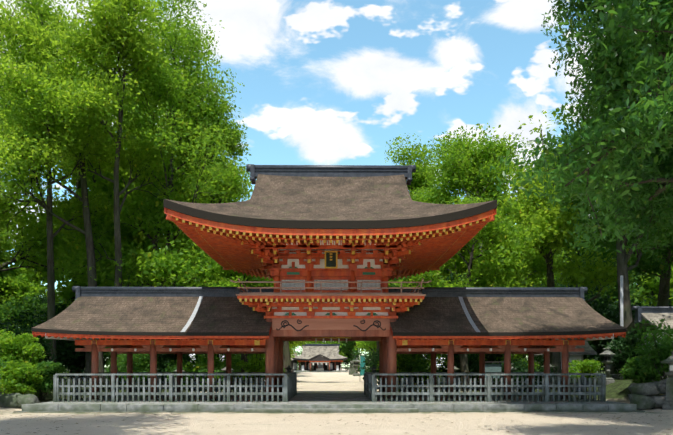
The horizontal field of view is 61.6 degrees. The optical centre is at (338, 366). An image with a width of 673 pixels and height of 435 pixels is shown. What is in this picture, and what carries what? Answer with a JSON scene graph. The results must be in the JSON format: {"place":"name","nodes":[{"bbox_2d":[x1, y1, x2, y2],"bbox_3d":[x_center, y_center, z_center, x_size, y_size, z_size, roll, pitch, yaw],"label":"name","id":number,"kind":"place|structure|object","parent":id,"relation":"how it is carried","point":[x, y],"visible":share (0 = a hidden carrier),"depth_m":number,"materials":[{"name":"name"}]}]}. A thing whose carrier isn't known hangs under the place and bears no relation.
{"place":"outdoors","nodes":[
{"label":"outdoors","id":0,"kind":"place"},
{"bbox_2d":[0,0,606,366],"label":"sky","id":1,"kind":"structure","parent":0,"point":[326,82],"materials":[{"name":"blue"}]},
{"bbox_2d":[0,367,672,434],"bbox_3d":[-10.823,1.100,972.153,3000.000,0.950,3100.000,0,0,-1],"label":"ground","id":2,"kind":"structure","parent":0,"point":[463,423],"depth_m":16.22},
{"bbox_2d":[0,358,6,375],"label":"shrub","id":3,"kind":"object","parent":2,"relation":"on","point":[3,364],"visible":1,"depth_m":19.98,"materials":[{"name":"green plant"}]},
{"bbox_2d":[0,321,15,335],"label":"thicket","id":4,"kind":"object","parent":2,"relation":"on","point":[2,326],"visible":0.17,"depth_m":49.03,"materials":[{"name":"green plant"}]},
{"bbox_2d":[0,250,19,328],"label":"grove tree","id":5,"kind":"object","parent":2,"relation":"on","point":[2,259],"visible":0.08,"depth_m":71.38,"materials":[{"name":"green plant"}]},
{"bbox_2d":[0,392,39,407],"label":"rock","id":6,"kind":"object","parent":2,"relation":"on","point":[14,400],"depth_m":20.54,"materials":[{"name":"grey stone"}]},
{"bbox_2d":[0,359,43,394],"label":"bush","id":7,"kind":"object","parent":2,"relation":"on","point":[13,376],"depth_m":21.33,"materials":[{"name":"green plant"}]},
{"bbox_2d":[0,329,46,366],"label":"bush","id":8,"kind":"object","parent":2,"relation":"on","point":[8,344],"depth_m":23.00,"materials":[{"name":"green plant"}]},
{"bbox_2d":[0,228,55,324],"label":"grove tree","id":9,"kind":"object","parent":2,"relation":"on","point":[30,287],"depth_m":70.66,"materials":[{"name":"green plant"}]},
{"bbox_2d":[0,243,61,328],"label":"grove tree","id":10,"kind":"object","parent":2,"relation":"on","point":[11,292],"depth_m":70.69,"materials":[{"name":"green plant"}]},
{"bbox_2d":[8,326,56,361],"bbox_3d":[-15.737,-0.635,28.585,2.022,2.745,2.959,0,0,23],"label":"shrub","id":11,"kind":"object","parent":2,"relation":"on","point":[16,332],"depth_m":28.21,"materials":[{"name":"green plant"}]},
{"bbox_2d":[0,223,67,326],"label":"grove tree","id":12,"kind":"object","parent":2,"relation":"on","point":[25,265],"depth_m":73.52,"materials":[{"name":"green plant"}]},
{"bbox_2d":[0,296,69,376],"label":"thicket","id":13,"kind":"object","parent":2,"relation":"on","point":[31,307],"depth_m":44.56,"materials":[{"name":"green plant"}]},
{"bbox_2d":[10,293,64,330],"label":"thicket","id":14,"kind":"object","parent":2,"relation":"on","point":[44,300],"visible":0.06,"depth_m":51.56,"materials":[{"name":"green plant"}]},
{"bbox_2d":[28,335,54,362],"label":"shrub","id":15,"kind":"object","parent":2,"relation":"on","point":[46,348],"depth_m":28.29,"materials":[{"name":"green plant"}]},
{"bbox_2d":[20,360,68,399],"bbox_3d":[-11.839,0.537,22.488,2.186,1.610,1.551,0,0,-32],"label":"bush","id":16,"kind":"object","parent":2,"relation":"on","point":[52,367],"depth_m":22.32,"materials":[{"name":"green plant"}]},
{"bbox_2d":[0,0,102,283],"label":"tree","id":17,"kind":"object","parent":2,"relation":"on","point":[36,248],"depth_m":36.66,"materials":[{"name":"green plant"}]},
{"bbox_2d":[4,298,107,380],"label":"thicket","id":18,"kind":"object","parent":2,"relation":"on","point":[67,353],"depth_m":41.57,"materials":[{"name":"green plant"}]},
{"bbox_2d":[0,0,132,378],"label":"slim tree","id":19,"kind":"object","parent":2,"relation":"on","point":[21,71],"depth_m":30.51,"materials":[{"name":"green plant"}]},
{"bbox_2d":[3,53,131,380],"bbox_3d":[-19.452,-11.806,44.168,10.829,26.976,16.771,0,0,-1],"label":"grove tree","id":20,"kind":"object","parent":2,"relation":"on","point":[45,218],"depth_m":39.67,"materials":[{"name":"green plant"}]},
{"bbox_2d":[0,0,176,381],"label":"tree","id":21,"kind":"object","parent":2,"relation":"on","point":[37,8],"depth_m":30.60,"materials":[{"name":"green plant"}]},
{"bbox_2d":[55,263,135,300],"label":"grove tree","id":22,"kind":"object","parent":2,"relation":"on","point":[68,284],"depth_m":65.18,"materials":[{"name":"green plant"}]},
{"bbox_2d":[39,148,152,381],"bbox_3d":[-16.725,-7.621,42.317,15.227,18.647,9.439,0,0,41],"label":"grove tree","id":23,"kind":"object","parent":2,"relation":"on","point":[100,185],"depth_m":38.41,"materials":[{"name":"green plant"}]},
{"bbox_2d":[90,347,110,375],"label":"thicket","id":24,"kind":"object","parent":2,"relation":"on","point":[108,358],"visible":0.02,"depth_m":41.96,"materials":[{"name":"green plant"}]},
{"bbox_2d":[32,0,212,384],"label":"tree","id":25,"kind":"object","parent":2,"relation":"on","point":[98,36],"depth_m":30.16,"materials":[{"name":"green plant"}]},
{"bbox_2d":[104,360,149,384],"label":"shrub","id":26,"kind":"object","parent":2,"relation":"on","point":[147,366],"depth_m":33.55,"materials":[{"name":"green plant"}]},
{"bbox_2d":[71,58,188,286],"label":"tall tree","id":27,"kind":"object","parent":2,"relation":"on","point":[134,154],"depth_m":44.03,"materials":[{"name":"green plant"}]},
{"bbox_2d":[104,347,157,390],"bbox_3d":[-11.424,-0.239,31.407,2.751,3.464,4.267,0,0,-35],"label":"shrub","id":28,"kind":"object","parent":2,"relation":"on","point":[138,359],"depth_m":30.76,"materials":[{"name":"green plant"}]},
{"bbox_2d":[39,159,225,384],"bbox_3d":[-11.749,-5.767,35.654,12.371,14.919,10.618,0,0,-1],"label":"tree","id":29,"kind":"object","parent":2,"relation":"on","point":[152,264],"depth_m":33.85,"materials":[{"name":"green plant"}]},
{"bbox_2d":[146,354,186,384],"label":"shrub","id":30,"kind":"object","parent":2,"relation":"on","point":[162,363],"depth_m":34.08,"materials":[{"name":"green plant"}]},
{"bbox_2d":[91,0,252,384],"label":"tall tree","id":31,"kind":"object","parent":2,"relation":"on","point":[197,79],"depth_m":33.77,"materials":[{"name":"green plant"}]},
{"bbox_2d":[124,121,223,383],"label":"tree","id":32,"kind":"object","parent":2,"relation":"on","point":[141,238],"depth_m":42.13,"materials":[{"name":"green plant"}]},
{"bbox_2d":[157,354,197,380],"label":"shrub","id":33,"kind":"object","parent":2,"relation":"on","point":[174,356],"depth_m":34.54,"materials":[{"name":"green plant"}]},
{"bbox_2d":[183,354,196,384],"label":"shrub","id":34,"kind":"object","parent":2,"relation":"on","point":[190,360],"depth_m":37.29,"materials":[{"name":"white plant"}]},
{"bbox_2d":[165,354,225,389],"bbox_3d":[-8.118,0.336,33.152,4.106,2.324,3.493,0,0,-1],"label":"shrub","id":35,"kind":"object","parent":2,"relation":"on","point":[174,367],"depth_m":32.35,"materials":[{"name":"green plant"}]},
{"bbox_2d":[166,111,252,358],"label":"tall tree","id":36,"kind":"object","parent":2,"relation":"on","point":[235,198],"depth_m":46.05,"materials":[{"name":"green plant"}]},
{"bbox_2d":[161,46,259,356],"bbox_3d":[-8.221,-9.452,37.926,7.987,22.291,10.501,0,0,-23],"label":"tree","id":37,"kind":"object","parent":2,"relation":"on","point":[233,148],"depth_m":36.12,"materials":[{"name":"green plant"}]},
{"bbox_2d":[201,354,232,365],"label":"shrub","id":38,"kind":"object","parent":2,"relation":"on","point":[221,355],"visible":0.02,"depth_m":36.35,"materials":[{"name":"green plant"}]},
{"bbox_2d":[196,356,239,390],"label":"shrub","id":39,"kind":"object","parent":2,"relation":"on","point":[217,368],"depth_m":31.26,"materials":[{"name":"green plant"}]},
{"bbox_2d":[185,258,273,390],"bbox_3d":[-6.023,-3.059,32.351,8.384,9.490,7.750,0,0,-1],"label":"tree","id":40,"kind":"object","parent":2,"relation":"on","point":[228,274],"depth_m":32.19,"materials":[{"name":"green plant"}]},
{"bbox_2d":[225,354,261,384],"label":"shrub","id":41,"kind":"object","parent":2,"relation":"on","point":[237,358],"depth_m":33.98,"materials":[{"name":"green plant"}]},
{"bbox_2d":[235,354,264,391],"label":"shrub","id":42,"kind":"object","parent":2,"relation":"on","point":[251,367],"depth_m":30.86,"materials":[{"name":"green plant"}]},
{"bbox_2d":[251,354,284,384],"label":"shrub","id":43,"kind":"object","parent":2,"relation":"on","point":[261,376],"depth_m":35.39,"materials":[{"name":"green plant"}]},
{"bbox_2d":[264,341,304,359],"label":"tree","id":44,"kind":"object","parent":2,"relation":"on","point":[291,351],"visible":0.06,"depth_m":96.39,"materials":[{"name":"green plant"}]},
{"bbox_2d":[283,341,291,377],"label":"tree","id":45,"kind":"object","parent":2,"relation":"on","point":[286,357],"visible":0.02,"depth_m":46.72,"materials":[{"name":"brown plant"}]},
{"bbox_2d":[289,341,299,349],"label":"tree","id":46,"kind":"object","parent":2,"relation":"on","point":[293,343],"visible":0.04,"depth_m":86.95,"materials":[{"name":"green plant"}]},
{"bbox_2d":[293,350,301,368],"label":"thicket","id":47,"kind":"object","parent":2,"relation":"on","point":[298,353],"depth_m":168.07,"materials":[{"name":"green plant"}]},
{"bbox_2d":[294,341,308,348],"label":"tree","id":48,"kind":"object","parent":2,"relation":"on","point":[299,343],"visible":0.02,"depth_m":108.39,"materials":[{"name":"green plant"}]},
{"bbox_2d":[291,353,345,371],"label":"shrine hall","id":49,"kind":"structure","parent":2,"relation":"on","point":[319,363],"depth_m":140.77,"materials":[{"name":"brown wood"}]},
{"bbox_2d":[292,344,347,360],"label":"shrine hall roof","id":50,"kind":"structure","parent":49,"relation":"attached to","point":[329,351],"depth_m":142.07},
{"bbox_2d":[298,341,346,363],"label":"grove tree","id":51,"kind":"object","parent":2,"relation":"on","point":[326,342],"depth_m":149.02,"materials":[{"name":"green plant"}]},
{"bbox_2d":[13,393,644,412],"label":"stone platform","id":52,"kind":"structure","parent":2,"relation":"on","point":[330,403],"depth_m":19.83,"materials":[{"name":"grey stone"}]},
{"bbox_2d":[32,286,283,400],"bbox_3d":[-6.951,-1.045,24.037,8.860,4.760,6.300,0,0,-1],"label":"wing corridor","id":53,"kind":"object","parent":52,"relation":"on","point":[153,322],"visible":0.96,"depth_m":22.17,"materials":[{"name":"wood"}]},
{"bbox_2d":[53,372,605,401],"bbox_3d":[-0.322,0.798,24.185,20.975,1.075,5.585,0,0,-1],"label":"picket fence","id":54,"kind":"object","parent":52,"relation":"on","point":[577,386],"visible":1,"depth_m":21.52,"materials":[{"name":"grey wood"}]},
{"bbox_2d":[164,164,496,400],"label":"tower gate","id":55,"kind":"structure","parent":52,"relation":"on","point":[331,250],"depth_m":22.00,"materials":[{"name":"wood"}]},
{"bbox_2d":[388,287,626,400],"bbox_3d":[6.308,-1.045,24.184,8.860,4.760,6.300,0,0,-1],"label":"wing corridor","id":56,"kind":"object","parent":52,"relation":"on","point":[507,322],"visible":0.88,"depth_m":22.35,"materials":[{"name":"wood"}]},
{"bbox_2d":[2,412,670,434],"bbox_3d":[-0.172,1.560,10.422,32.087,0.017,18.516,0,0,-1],"label":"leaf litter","id":57,"kind":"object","parent":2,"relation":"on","point":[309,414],"visible":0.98,"depth_m":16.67,"materials":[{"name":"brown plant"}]},
{"bbox_2d":[339,351,355,370],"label":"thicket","id":58,"kind":"object","parent":2,"relation":"on","point":[346,362],"depth_m":171.91,"materials":[{"name":"green plant"}]},
{"bbox_2d":[349,361,354,374],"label":"komainu","id":59,"kind":"object","parent":2,"relation":"on","point":[351,371],"visible":0.88,"depth_m":95.54,"materials":[{"name":"stone"}]},
{"bbox_2d":[352,358,359,375],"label":"stone lantern","id":60,"kind":"object","parent":2,"relation":"on","point":[356,365],"visible":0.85,"depth_m":82.00,"materials":[{"name":"grey stone"}]},
{"bbox_2d":[360,354,364,375],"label":"teal banner","id":61,"kind":"object","parent":2,"relation":"on","point":[362,365],"visible":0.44,"depth_m":52.23,"materials":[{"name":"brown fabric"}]},
{"bbox_2d":[352,346,378,384],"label":"shrub","id":62,"kind":"object","parent":2,"relation":"on","point":[374,356],"depth_m":34.06,"materials":[{"name":"green plant"}]},
{"bbox_2d":[377,354,446,390],"bbox_3d":[4.157,-0.258,31.697,4.216,3.502,4.026,0,0,-1],"label":"shrub","id":63,"kind":"object","parent":2,"relation":"on","point":[427,360],"depth_m":31.02,"materials":[{"name":"green plant"}]},
{"bbox_2d":[397,354,430,391],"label":"shrub","id":64,"kind":"object","parent":2,"relation":"on","point":[417,367],"depth_m":30.67,"materials":[{"name":"green plant"}]},
{"bbox_2d":[384,133,457,286],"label":"tree","id":65,"kind":"object","parent":2,"relation":"on","point":[420,177],"depth_m":43.66,"materials":[{"name":"green plant"}]},
{"bbox_2d":[419,272,491,371],"bbox_3d":[8.275,-2.472,39.523,7.664,7.921,7.054,0,0,-1],"label":"thicket","id":66,"kind":"object","parent":2,"relation":"on","point":[452,278],"depth_m":38.12,"materials":[{"name":"green plant"}]},
{"bbox_2d":[436,360,478,384],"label":"shrub","id":67,"kind":"object","parent":2,"relation":"on","point":[475,365],"depth_m":32.71,"materials":[{"name":"green plant"}]},
{"bbox_2d":[437,354,478,377],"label":"shrub","id":68,"kind":"object","parent":2,"relation":"on","point":[472,357],"depth_m":32.83,"materials":[{"name":"green plant"}]},
{"bbox_2d":[436,354,490,378],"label":"shrub","id":69,"kind":"object","parent":2,"relation":"on","point":[458,359],"visible":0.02,"depth_m":35.63,"materials":[{"name":"green plant"}]},
{"bbox_2d":[388,191,544,390],"bbox_3d":[8.054,-4.037,32.076,7.218,11.433,10.187,0,0,41],"label":"tree","id":70,"kind":"object","parent":2,"relation":"on","point":[510,251],"depth_m":30.39,"materials":[{"name":"green plant"}]},
{"bbox_2d":[439,123,531,384],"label":"tree","id":71,"kind":"object","parent":2,"relation":"on","point":[464,265],"depth_m":41.21,"materials":[{"name":"green plant"}]},
{"bbox_2d":[485,362,502,391],"bbox_3d":[8.019,0.603,29.503,1.150,1.745,0.300,0,0,-1],"label":"notice board","id":72,"kind":"object","parent":2,"relation":"on","point":[492,367],"visible":0.4,"depth_m":29.45,"materials":[{"name":"grey wood"}]},
{"bbox_2d":[410,126,578,384],"bbox_3d":[10.177,-7.741,39.352,10.555,18.897,10.852,0,0,42],"label":"tree","id":73,"kind":"object","parent":2,"relation":"on","point":[470,161],"depth_m":38.29,"materials":[{"name":"green plant"}]},
{"bbox_2d":[471,354,524,384],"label":"shrub","id":74,"kind":"object","parent":2,"relation":"on","point":[492,357],"depth_m":34.00,"materials":[{"name":"green plant"}]},
{"bbox_2d":[478,358,538,390],"bbox_3d":[9.441,0.466,31.172,3.273,2.061,3.069,0,0,-1],"label":"shrub","id":75,"kind":"object","parent":2,"relation":"on","point":[522,368],"depth_m":30.47,"materials":[{"name":"green plant"}]},
{"bbox_2d":[460,190,568,286],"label":"grove tree","id":76,"kind":"object","parent":2,"relation":"on","point":[514,206],"depth_m":56.12,"materials":[{"name":"green plant"}]},
{"bbox_2d":[511,363,518,391],"bbox_3d":[9.407,0.623,30.619,0.771,1.676,0.668,0,0,-1],"label":"stone lantern","id":77,"kind":"object","parent":2,"relation":"on","point":[512,369],"visible":0.29,"depth_m":30.39,"materials":[{"name":"grey stone"}]},
{"bbox_2d":[496,354,539,390],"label":"shrub","id":78,"kind":"object","parent":2,"relation":"on","point":[516,356],"depth_m":32.39,"materials":[{"name":"green plant"}]},
{"bbox_2d":[534,356,560,384],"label":"shrub","id":79,"kind":"object","parent":2,"relation":"on","point":[541,359],"depth_m":33.93,"materials":[{"name":"green plant"}]},
{"bbox_2d":[467,110,635,384],"bbox_3d":[12.547,-7.206,34.663,10.698,17.451,9.585,0,0,-1],"label":"tree","id":80,"kind":"object","parent":2,"relation":"on","point":[546,220],"depth_m":33.35,"materials":[{"name":"green plant"}]},
{"bbox_2d":[515,124,593,303],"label":"grove tree","id":81,"kind":"object","parent":2,"relation":"on","point":[549,204],"depth_m":59.28,"materials":[{"name":"green plant"}]},
{"bbox_2d":[525,341,596,384],"bbox_3d":[13.749,-0.266,35.867,4.440,3.660,3.400,0,0,-1],"label":"shrine","id":82,"kind":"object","parent":2,"relation":"on","point":[588,350],"visible":0.21,"depth_m":34.87,"materials":[{"name":"wood"}]},
{"bbox_2d":[522,273,616,359],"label":"thicket","id":83,"kind":"object","parent":2,"relation":"on","point":[594,304],"depth_m":42.39,"materials":[{"name":"green plant"}]},
{"bbox_2d":[490,0,672,257],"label":"tree","id":84,"kind":"object","parent":2,"relation":"on","point":[643,64],"depth_m":11.43,"materials":[{"name":"green plant"}]},
{"bbox_2d":[569,359,603,383],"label":"shrub","id":85,"kind":"object","parent":2,"relation":"on","point":[592,365],"depth_m":27.76,"materials":[{"name":"green plant"}]},
{"bbox_2d":[541,26,672,378],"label":"tree","id":86,"kind":"object","parent":2,"relation":"on","point":[566,199],"depth_m":29.13,"materials":[{"name":"green plant"}]},
{"bbox_2d":[599,347,615,384],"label":"stone lantern","id":87,"kind":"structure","parent":2,"relation":"on","point":[607,354],"depth_m":26.41,"materials":[{"name":"grey stone"}]},
{"bbox_2d":[603,341,619,379],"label":"stone lantern","id":88,"kind":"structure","parent":2,"relation":"on","point":[613,375],"depth_m":28.00,"materials":[{"name":"grey stone"}]},
{"bbox_2d":[603,352,632,378],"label":"shrub","id":89,"kind":"object","parent":2,"relation":"on","point":[617,365],"depth_m":27.90,"materials":[{"name":"green plant"}]},
{"bbox_2d":[569,211,672,305],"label":"tree","id":90,"kind":"object","parent":2,"relation":"on","point":[646,263],"depth_m":34.62,"materials":[{"name":"green plant"}]},
{"bbox_2d":[620,276,623,378],"bbox_3d":[14.232,-1.875,28.372,0.171,5.400,0.180,0,0,-1],"label":"pole","id":91,"kind":"object","parent":2,"relation":"on","point":[621,304],"visible":0.34,"depth_m":28.31,"materials":[{"name":"grey metal"}]},
{"bbox_2d":[583,295,669,376],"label":"thicket","id":92,"kind":"object","parent":2,"relation":"on","point":[611,309],"depth_m":42.62,"materials":[{"name":"green plant"}]},
{"bbox_2d":[604,327,653,379],"bbox_3d":[14.219,-0.605,27.225,2.792,2.693,2.475,0,0,-1],"label":"shrub","id":93,"kind":"object","parent":2,"relation":"on","point":[621,345],"depth_m":27.06,"materials":[{"name":"green plant"}]},
{"bbox_2d":[619,355,663,382],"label":"bush","id":94,"kind":"object","parent":2,"relation":"on","point":[633,364],"depth_m":22.63,"materials":[{"name":"green plant"}]},
{"bbox_2d":[619,306,672,349],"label":"shrine","id":95,"kind":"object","parent":2,"relation":"on","point":[655,313],"visible":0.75,"depth_m":26.27,"materials":[{"name":"stone"}]},
{"bbox_2d":[628,379,665,408],"bbox_3d":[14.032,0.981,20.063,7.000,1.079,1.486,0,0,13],"label":"boulder","id":96,"kind":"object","parent":2,"relation":"on","point":[653,398],"depth_m":20.25,"materials":[{"name":"grey stone"}]},
{"bbox_2d":[625,318,672,382],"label":"shrub","id":97,"kind":"object","parent":2,"relation":"on","point":[666,347],"depth_m":21.05,"materials":[{"name":"green plant"}]},
{"bbox_2d":[631,286,672,305],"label":"grove tree","id":98,"kind":"object","parent":2,"relation":"on","point":[645,294],"depth_m":69.97,"materials":[{"name":"green plant"}]},
{"bbox_2d":[661,351,672,409],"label":"stone lantern","id":99,"kind":"object","parent":2,"relation":"on","point":[668,405],"visible":1,"depth_m":19.76,"materials":[{"name":"stone"}]},
{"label":"maple wood","id":100,"kind":"object","parent":2,"relation":"on","visible":0},
{"bbox_2d":[0,136,19,298],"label":"tree","id":101,"kind":"object","parent":100,"relation":"attached to","point":[5,152],"visible":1,"depth_m":24.54,"materials":[{"name":"green plant"}]},
{"bbox_2d":[340,341,359,369],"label":"grove tree","id":102,"kind":"object","parent":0,"point":[348,344],"depth_m":156.84,"materials":[{"name":"green plant"}]},
{"bbox_2d":[350,347,371,369],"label":"grove tree","id":103,"kind":"object","parent":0,"point":[356,352],"depth_m":151.94,"materials":[{"name":"green plant"}]},
{"bbox_2d":[354,341,378,353],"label":"tree","id":104,"kind":"object","parent":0,"point":[371,344],"depth_m":88.46,"materials":[{"name":"green plant"}]},
{"bbox_2d":[388,275,452,389],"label":"tree","id":105,"kind":"object","parent":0,"point":[395,280],"depth_m":31.15,"materials":[{"name":"green plant"}]},
{"bbox_2d":[552,212,646,308],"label":"grove tree","id":106,"kind":"object","parent":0,"point":[614,295],"depth_m":60.00,"materials":[{"name":"green plant"}]},
{"bbox_2d":[610,247,671,303],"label":"grove tree","id":107,"kind":"object","parent":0,"point":[636,283],"depth_m":69.67,"materials":[{"name":"green plant"}]},
{"bbox_2d":[610,256,672,305],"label":"grove tree","id":108,"kind":"object","parent":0,"point":[650,283],"depth_m":52.63,"materials":[{"name":"green plant"}]},
{"bbox_2d":[626,215,672,305],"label":"grove tree","id":109,"kind":"object","parent":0,"point":[655,256],"depth_m":67.06,"materials":[{"name":"green plant"}]}
]}

